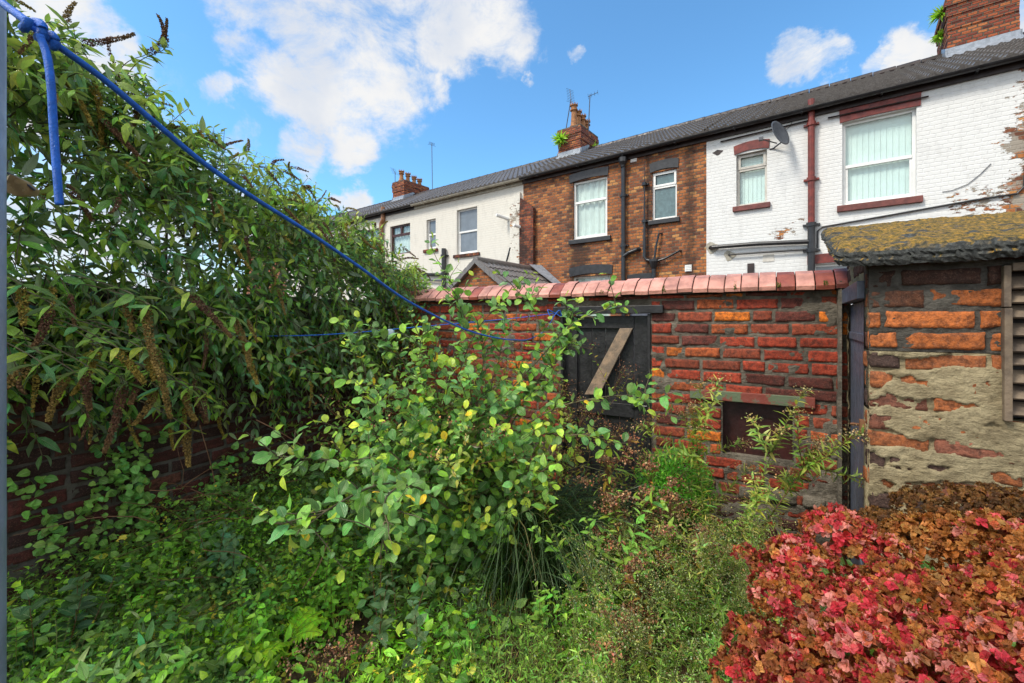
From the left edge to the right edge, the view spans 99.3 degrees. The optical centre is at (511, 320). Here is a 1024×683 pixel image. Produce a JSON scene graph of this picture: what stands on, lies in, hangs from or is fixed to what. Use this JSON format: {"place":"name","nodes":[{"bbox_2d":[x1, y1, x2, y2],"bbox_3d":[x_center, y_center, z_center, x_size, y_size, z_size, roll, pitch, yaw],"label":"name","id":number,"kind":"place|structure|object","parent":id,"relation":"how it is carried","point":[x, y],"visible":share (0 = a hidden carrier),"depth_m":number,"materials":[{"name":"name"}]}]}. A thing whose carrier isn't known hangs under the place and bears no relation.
{"place":"outdoors","nodes":[
{"label":"outdoors","id":0,"kind":"place"},
{"bbox_2d":[7,496,817,682],"bbox_3d":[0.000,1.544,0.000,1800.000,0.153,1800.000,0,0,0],"label":"ground","id":1,"kind":"structure","parent":0,"point":[358,625],"depth_m":2.05,"materials":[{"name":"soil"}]},
{"bbox_2d":[0,0,6,682],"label":"washing line post","id":2,"kind":"object","parent":1,"relation":"on","point":[3,345],"visible":1,"depth_m":0.38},
{"bbox_2d":[7,172,39,196],"bbox_3d":[-0.488,-0.135,0.429,0.017,0.022,0.034,0,0,35],"label":"post bracket","id":3,"kind":"object","parent":2,"relation":"attached to","point":[18,186],"visible":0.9,"depth_m":0.43,"materials":[{"name":"wood"}]},
{"bbox_2d":[0,0,553,340],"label":"washing line","id":4,"kind":"object","parent":2,"relation":"attached to","point":[43,35],"visible":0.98,"depth_m":0.34,"materials":[{"name":"blue plastic"}]},
{"bbox_2d":[7,602,78,682],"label":"nettle","id":5,"kind":"object","parent":1,"relation":"on","point":[42,664],"visible":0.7,"depth_m":1.74,"materials":[{"name":"green plant"}]},
{"bbox_2d":[7,572,124,679],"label":"bramble","id":6,"kind":"object","parent":1,"relation":"on","point":[73,603],"visible":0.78,"depth_m":1.90,"materials":[{"name":"green plant"}]},
{"bbox_2d":[58,611,175,682],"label":"buddleia seedling","id":7,"kind":"object","parent":1,"relation":"on","point":[81,668],"visible":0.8,"depth_m":1.62,"materials":[{"name":"green plant"}]},
{"bbox_2d":[98,540,205,625],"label":"nettle","id":8,"kind":"object","parent":1,"relation":"on","point":[150,585],"visible":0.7,"depth_m":2.17,"materials":[{"name":"green plant"}]},
{"bbox_2d":[96,639,208,682],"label":"nettle","id":9,"kind":"object","parent":1,"relation":"on","point":[194,660],"visible":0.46,"depth_m":1.69,"materials":[{"name":"green plant"}]},
{"bbox_2d":[119,617,210,682],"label":"buddleia seedling","id":10,"kind":"object","parent":1,"relation":"on","point":[162,674],"visible":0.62,"depth_m":1.64,"materials":[{"name":"green plant"}]},
{"bbox_2d":[7,281,382,624],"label":"side wall","id":11,"kind":"structure","parent":1,"relation":"on","point":[69,489],"depth_m":2.55,"materials":[{"name":"brick"}]},
{"bbox_2d":[7,410,252,557],"bbox_3d":[-2.183,0.906,2.567,0.185,0.867,1.306,0,0,26],"label":"climbing weed","id":12,"kind":"object","parent":11,"relation":"attached to","point":[136,493],"visible":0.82,"depth_m":2.43,"materials":[{"name":"green plant"}]},
{"bbox_2d":[7,0,435,469],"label":"buddleia bush","id":13,"kind":"object","parent":1,"relation":"on","point":[170,177],"visible":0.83,"depth_m":2.43,"materials":[{"name":"green plant"}]},
{"bbox_2d":[188,493,257,586],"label":"bramble","id":14,"kind":"object","parent":1,"relation":"on","point":[228,544],"visible":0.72,"depth_m":2.33,"materials":[{"name":"green plant"}]},
{"bbox_2d":[219,563,305,657],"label":"nettle","id":15,"kind":"object","parent":1,"relation":"on","point":[258,624],"visible":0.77,"depth_m":1.94,"materials":[{"name":"green plant"}]},
{"bbox_2d":[239,643,341,682],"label":"nettle","id":16,"kind":"object","parent":1,"relation":"on","point":[302,672],"visible":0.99,"depth_m":1.69,"materials":[{"name":"green plant"}]},
{"bbox_2d":[244,211,349,293],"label":"terraced house","id":17,"kind":"structure","parent":1,"relation":"on","point":[332,216],"depth_m":26.55,"materials":[{"name":"concrete"}]},
{"bbox_2d":[283,548,369,625],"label":"nettle","id":18,"kind":"object","parent":1,"relation":"on","point":[355,595],"visible":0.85,"depth_m":2.16,"materials":[{"name":"green plant"}]},
{"bbox_2d":[277,618,381,682],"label":"dry weed","id":19,"kind":"object","parent":1,"relation":"on","point":[326,654],"visible":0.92,"depth_m":1.77,"materials":[{"name":"brown plant"}]},
{"bbox_2d":[287,200,392,298],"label":"terraced house","id":20,"kind":"structure","parent":1,"relation":"on","point":[361,210],"depth_m":23.58,"materials":[{"name":"beige paint"}]},
{"bbox_2d":[266,373,506,495],"bbox_3d":[-0.706,0.934,3.432,1.469,1.136,1.847,0,0,39],"label":"tall weed","id":21,"kind":"object","parent":1,"relation":"on","point":[322,443],"visible":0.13,"depth_m":3.22,"materials":[{"name":"green plant"}]},
{"bbox_2d":[362,556,438,668],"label":"bramble","id":22,"kind":"object","parent":1,"relation":"on","point":[380,625],"visible":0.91,"depth_m":1.90,"materials":[{"name":"green plant"}]},
{"bbox_2d":[7,413,804,682],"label":"ground cover","id":23,"kind":"object","parent":1,"relation":"on","point":[215,669],"visible":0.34,"depth_m":2.15,"materials":[{"name":"green plant"}]},
{"bbox_2d":[134,607,216,639],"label":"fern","id":24,"kind":"object","parent":23,"relation":"on","point":[180,620],"visible":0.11,"depth_m":2.03,"materials":[{"name":"green plant"}]},
{"bbox_2d":[13,328,370,634],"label":"bramble canes","id":25,"kind":"object","parent":23,"relation":"on","point":[183,520],"visible":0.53,"depth_m":2.20,"materials":[{"name":"brown plant"}]},
{"bbox_2d":[172,609,261,657],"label":"fern","id":26,"kind":"object","parent":23,"relation":"on","point":[222,632],"visible":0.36,"depth_m":1.93,"materials":[{"name":"green plant"}]},
{"bbox_2d":[249,606,327,660],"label":"fern","id":27,"kind":"object","parent":23,"relation":"on","point":[300,621],"visible":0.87,"depth_m":1.97,"materials":[{"name":"green plant"}]},
{"bbox_2d":[635,445,717,551],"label":"round shrub","id":28,"kind":"object","parent":23,"relation":"on","point":[671,465],"visible":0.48,"depth_m":2.48,"materials":[{"name":"green plant"}]},
{"bbox_2d":[338,169,479,300],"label":"terraced house","id":29,"kind":"structure","parent":1,"relation":"on","point":[398,215],"depth_m":18.61,"materials":[{"name":"beige paint"}]},
{"bbox_2d":[364,229,378,254],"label":"window","id":30,"kind":"structure","parent":29,"relation":"in","point":[376,232],"depth_m":19.39,"materials":[{"name":"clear glass"}]},
{"bbox_2d":[392,224,409,254],"bbox_3d":[-4.561,-3.388,18.200,1.289,1.216,0.174,0,0,37],"label":"window","id":31,"kind":"structure","parent":29,"relation":"in","point":[402,232],"depth_m":18.27,"materials":[{"name":"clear glass"}]},
{"bbox_2d":[403,657,456,682],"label":"young weed","id":32,"kind":"object","parent":1,"relation":"on","point":[418,672],"visible":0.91,"depth_m":1.66,"materials":[{"name":"green plant"}]},
{"bbox_2d":[436,603,479,682],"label":"young weed","id":33,"kind":"object","parent":1,"relation":"on","point":[450,631],"visible":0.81,"depth_m":1.76,"materials":[{"name":"green plant"}]},
{"bbox_2d":[238,232,682,609],"bbox_3d":[-0.341,0.632,2.261,1.859,2.310,1.624,0,0,-35],"label":"willow sapling","id":34,"kind":"object","parent":1,"relation":"on","point":[400,484],"visible":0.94,"depth_m":2.25,"materials":[{"name":"green plant"}]},
{"bbox_2d":[314,310,644,538],"bbox_3d":[-0.094,0.718,2.898,2.083,1.569,2.446,0,0,0],"label":"tall weed","id":35,"kind":"object","parent":1,"relation":"on","point":[471,502],"visible":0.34,"depth_m":2.32,"materials":[{"name":"green plant"}]},
{"bbox_2d":[410,155,569,288],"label":"terraced house","id":36,"kind":"structure","parent":1,"relation":"on","point":[465,223],"depth_m":15.94,"materials":[{"name":"beige paint"}]},
{"bbox_2d":[423,219,437,252],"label":"window","id":37,"kind":"structure","parent":36,"relation":"in","point":[431,223],"depth_m":17.07,"materials":[{"name":"white plastic"}]},
{"bbox_2d":[453,207,479,258],"bbox_3d":[-1.619,-3.208,15.835,1.270,1.771,0.220,0,0,37],"label":"window","id":38,"kind":"structure","parent":36,"relation":"in","point":[467,218],"depth_m":15.91,"materials":[{"name":"white plastic"}]},
{"bbox_2d":[450,607,546,682],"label":"foreground weed","id":39,"kind":"object","parent":1,"relation":"on","point":[485,679],"visible":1,"depth_m":1.53,"materials":[{"name":"green plant"}]},
{"bbox_2d":[448,256,575,315],"bbox_3d":[-0.117,-0.141,12.866,3.462,3.281,2.950,0,0,37],"label":"extension","id":40,"kind":"object","parent":1,"relation":"on","point":[482,268],"visible":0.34,"depth_m":12.03,"materials":[{"name":"tile"}]},
{"bbox_2d":[488,619,564,682],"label":"foreground weed","id":41,"kind":"object","parent":1,"relation":"on","point":[538,678],"visible":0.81,"depth_m":1.59,"materials":[{"name":"green plant"}]},
{"bbox_2d":[502,580,604,682],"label":"foreground weed","id":42,"kind":"object","parent":1,"relation":"on","point":[557,655],"visible":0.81,"depth_m":1.64,"materials":[{"name":"green plant"}]},
{"bbox_2d":[410,443,699,655],"bbox_3d":[0.224,1.117,2.434,1.622,0.690,1.674,0,0,34],"label":"grass clump","id":43,"kind":"object","parent":1,"relation":"on","point":[542,563],"visible":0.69,"depth_m":2.21,"materials":[{"name":"green plant"}]},
{"bbox_2d":[517,581,621,682],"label":"leafy weed","id":44,"kind":"object","parent":1,"relation":"on","point":[541,611],"visible":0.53,"depth_m":1.81,"materials":[{"name":"green plant"}]},
{"bbox_2d":[557,633,640,682],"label":"foreground weed","id":45,"kind":"object","parent":1,"relation":"on","point":[581,650],"visible":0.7,"depth_m":1.52,"materials":[{"name":"green plant"}]},
{"bbox_2d":[527,476,671,637],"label":"leafy weed","id":46,"kind":"object","parent":1,"relation":"on","point":[632,542],"visible":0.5,"depth_m":2.03,"materials":[{"name":"green plant"}]},
{"bbox_2d":[468,389,749,561],"bbox_3d":[0.385,0.985,2.763,1.777,1.032,1.270,0,0,0],"label":"tall weed","id":47,"kind":"object","parent":1,"relation":"on","point":[567,477],"visible":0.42,"depth_m":2.67,"materials":[{"name":"green plant"}]},
{"bbox_2d":[371,268,848,564],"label":"yard wall","id":48,"kind":"structure","parent":1,"relation":"on","point":[767,341],"depth_m":2.89,"materials":[{"name":"brick"}]},
{"bbox_2d":[553,305,663,528],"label":"yard gate","id":49,"kind":"structure","parent":48,"relation":"attached to","point":[626,339],"depth_m":3.33,"materials":[{"name":"black paint"}]},
{"bbox_2d":[237,309,561,336],"bbox_3d":[-0.748,0.005,3.175,2.350,0.197,0.069,0,0,-15],"label":"thin washing line","id":50,"kind":"object","parent":49,"relation":"attached to","point":[418,326],"visible":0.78,"depth_m":3.22,"materials":[{"name":"blue plastic"}]},
{"bbox_2d":[388,329,394,334],"bbox_3d":[-0.864,0.084,3.100,0.056,0.057,0.031,0,0,0],"label":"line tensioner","id":51,"kind":"object","parent":50,"relation":"hanging from","point":[390,331],"visible":0.64,"depth_m":3.09,"materials":[{"name":"plastic"}]},
{"bbox_2d":[584,597,640,681],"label":"dead flowered plant","id":52,"kind":"object","parent":1,"relation":"on","point":[611,647],"visible":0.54,"depth_m":1.58,"materials":[{"name":"brown plant"}]},
{"bbox_2d":[575,432,661,602],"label":"dead flowered plant","id":53,"kind":"object","parent":1,"relation":"on","point":[606,480],"visible":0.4,"depth_m":2.22,"materials":[{"name":"brown plant"}]},
{"bbox_2d":[589,485,651,605],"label":"dead flowered plant","id":54,"kind":"object","parent":1,"relation":"on","point":[614,505],"visible":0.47,"depth_m":2.12,"materials":[{"name":"brown plant"}]},
{"bbox_2d":[513,103,735,315],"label":"terraced house","id":55,"kind":"structure","parent":1,"relation":"on","point":[630,207],"depth_m":12.39,"materials":[{"name":"brick"}]},
{"bbox_2d":[552,130,568,148],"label":"chimney weed","id":56,"kind":"object","parent":55,"relation":"on","point":[559,138],"visible":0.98,"depth_m":17.06,"materials":[{"name":"green plant"}]},
{"bbox_2d":[566,88,573,127],"bbox_3d":[2.296,-8.270,17.222,0.455,2.114,0.539,0,0,-10],"label":"tv aerial","id":57,"kind":"object","parent":55,"relation":"attached to","point":[569,106],"visible":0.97,"depth_m":17.15,"materials":[{"name":"metal"}]},
{"bbox_2d":[568,176,610,244],"bbox_3d":[2.335,-3.250,12.896,1.356,1.868,0.292,0,0,37],"label":"window","id":58,"kind":"structure","parent":55,"relation":"in","point":[590,197],"depth_m":12.98,"materials":[{"name":"white plastic"}]},
{"bbox_2d":[574,275,609,315],"bbox_3d":[2.416,-0.367,12.939,1.229,1.934,0.162,0,0,37],"label":"window","id":59,"kind":"structure","parent":55,"relation":"in","point":[601,277],"depth_m":12.98,"materials":[{"name":"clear glass"}]},
{"bbox_2d":[587,90,597,144],"bbox_3d":[3.161,-7.793,17.113,0.436,2.355,0.416,0,0,13],"label":"tv aerial","id":60,"kind":"object","parent":55,"relation":"attached to","point":[589,109],"visible":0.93,"depth_m":17.14,"materials":[{"name":"metal"}]},
{"bbox_2d":[630,314,646,315],"bbox_3d":[3.607,0.450,11.992,0.716,2.100,0.040,0,0,37],"label":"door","id":61,"kind":"structure","parent":55,"relation":"in","point":[630,314],"depth_m":12.05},
{"bbox_2d":[648,169,679,225],"bbox_3d":[4.046,-3.283,11.548,0.818,1.405,0.200,0,0,37],"label":"window","id":62,"kind":"structure","parent":55,"relation":"in","point":[664,183],"depth_m":11.58,"materials":[{"name":"white plastic"}]},
{"bbox_2d":[572,603,697,682],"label":"foreground weed","id":63,"kind":"object","parent":1,"relation":"on","point":[657,680],"visible":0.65,"depth_m":1.57,"materials":[{"name":"green plant"}]},
{"bbox_2d":[603,534,675,670],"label":"dead flowered plant","id":64,"kind":"object","parent":1,"relation":"on","point":[633,571],"visible":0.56,"depth_m":1.81,"materials":[{"name":"brown plant"}]},
{"bbox_2d":[603,624,688,682],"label":"foreground weed","id":65,"kind":"object","parent":1,"relation":"on","point":[665,677],"visible":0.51,"depth_m":1.64,"materials":[{"name":"green plant"}]},
{"bbox_2d":[620,445,701,613],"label":"dead flowered plant","id":66,"kind":"object","parent":1,"relation":"on","point":[660,511],"visible":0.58,"depth_m":2.19,"materials":[{"name":"brown plant"}]},
{"bbox_2d":[534,502,814,682],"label":"bushy weed","id":67,"kind":"object","parent":1,"relation":"on","point":[630,631],"visible":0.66,"depth_m":1.66,"materials":[{"name":"green plant"}]},
{"bbox_2d":[613,476,738,639],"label":"dead flowered plant","id":68,"kind":"object","parent":1,"relation":"on","point":[668,498],"visible":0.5,"depth_m":2.01,"materials":[{"name":"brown plant"}]},
{"bbox_2d":[626,372,760,605],"bbox_3d":[0.930,0.872,2.247,0.666,1.257,0.396,0,0,22],"label":"feathery weed","id":69,"kind":"object","parent":1,"relation":"on","point":[685,452],"visible":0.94,"depth_m":2.25,"materials":[{"name":"green plant"}]},
{"bbox_2d":[667,614,735,682],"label":"foreground weed","id":70,"kind":"object","parent":1,"relation":"on","point":[706,664],"visible":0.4,"depth_m":1.56,"materials":[{"name":"green plant"}]},
{"bbox_2d":[627,480,805,650],"bbox_3d":[0.931,1.163,2.027,0.827,0.676,0.926,0,0,34],"label":"bushy weed","id":71,"kind":"object","parent":1,"relation":"on","point":[749,532],"visible":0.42,"depth_m":2.00,"materials":[{"name":"green plant"}]},
{"bbox_2d":[638,532,814,682],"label":"bushy weed","id":72,"kind":"object","parent":1,"relation":"on","point":[713,641],"visible":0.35,"depth_m":1.76,"materials":[{"name":"green plant"}]},
{"bbox_2d":[726,385,818,584],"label":"feathery weed","id":73,"kind":"object","parent":1,"relation":"on","point":[767,492],"visible":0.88,"depth_m":2.04,"materials":[{"name":"green plant"}]},
{"bbox_2d":[691,404,873,632],"bbox_3d":[1.330,0.946,2.102,0.843,1.114,0.417,0,0,26],"label":"feathery weed","id":74,"kind":"object","parent":1,"relation":"on","point":[813,465],"visible":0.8,"depth_m":2.05,"materials":[{"name":"green plant"}]},
{"bbox_2d":[704,48,1023,304],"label":"terraced house","id":75,"kind":"structure","parent":1,"relation":"on","point":[938,135],"depth_m":9.22,"materials":[{"name":"white paint"}]},
{"bbox_2d":[733,150,769,211],"bbox_3d":[5.840,-3.374,10.533,1.243,1.846,0.740,0,0,37],"label":"window","id":76,"kind":"structure","parent":75,"relation":"in","point":[751,168],"depth_m":10.41,"materials":[{"name":"white glass"}]},
{"bbox_2d":[759,121,791,149],"bbox_3d":[5.926,-4.279,9.710,0.757,0.830,0.520,0,0,-38],"label":"satellite dish","id":77,"kind":"object","parent":75,"relation":"attached to","point":[780,132],"visible":1,"depth_m":9.67,"materials":[{"name":"metal"}]},
{"bbox_2d":[815,264,851,304],"bbox_3d":[6.984,-0.321,9.439,0.750,1.842,0.068,0,0,37],"label":"window","id":78,"kind":"structure","parent":75,"relation":"in","point":[823,266],"depth_m":9.49,"materials":[{"name":"white plastic"}]},
{"bbox_2d":[837,109,922,212],"bbox_3d":[7.674,-3.334,9.150,1.763,2.365,0.740,0,0,37],"label":"window","id":79,"kind":"structure","parent":75,"relation":"in","point":[879,153],"depth_m":9.03,"materials":[{"name":"white plastic"}]},
{"bbox_2d":[706,480,1023,682],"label":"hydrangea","id":80,"kind":"object","parent":1,"relation":"on","point":[891,615],"visible":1,"depth_m":1.03,"materials":[{"name":"red plant"}]},
{"bbox_2d":[820,211,1023,585],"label":"outhouse","id":81,"kind":"structure","parent":1,"relation":"on","point":[935,355],"depth_m":1.75,"materials":[{"name":"brick"}]},
{"bbox_2d":[849,301,864,564],"bbox_3d":[1.751,0.682,2.226,0.082,1.555,0.731,0,0,33],"label":"door","id":82,"kind":"structure","parent":81,"relation":"in","point":[856,334],"depth_m":2.26,"materials":[{"name":"grey wood"}]},
{"bbox_2d":[934,0,1023,57],"bbox_3d":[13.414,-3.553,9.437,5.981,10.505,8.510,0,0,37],"label":"chimney","id":83,"kind":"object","parent":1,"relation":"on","point":[969,25],"depth_m":10.33,"materials":[{"name":"brick"}]},
{"bbox_2d":[928,5,944,26],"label":"chimney weed","id":84,"kind":"object","parent":83,"relation":"on","point":[937,14],"visible":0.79,"depth_m":10.96,"materials":[{"name":"green plant"}]},
{"bbox_2d":[931,28,943,44],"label":"chimney weed","id":85,"kind":"object","parent":83,"relation":"on","point":[938,37],"visible":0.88,"depth_m":11.17,"materials":[{"name":"green plant"}]},
{"bbox_2d":[7,0,1023,292],"label":"sky","id":86,"kind":"structure","parent":0,"point":[349,93],"materials":[{"name":"blue"}]}
]}

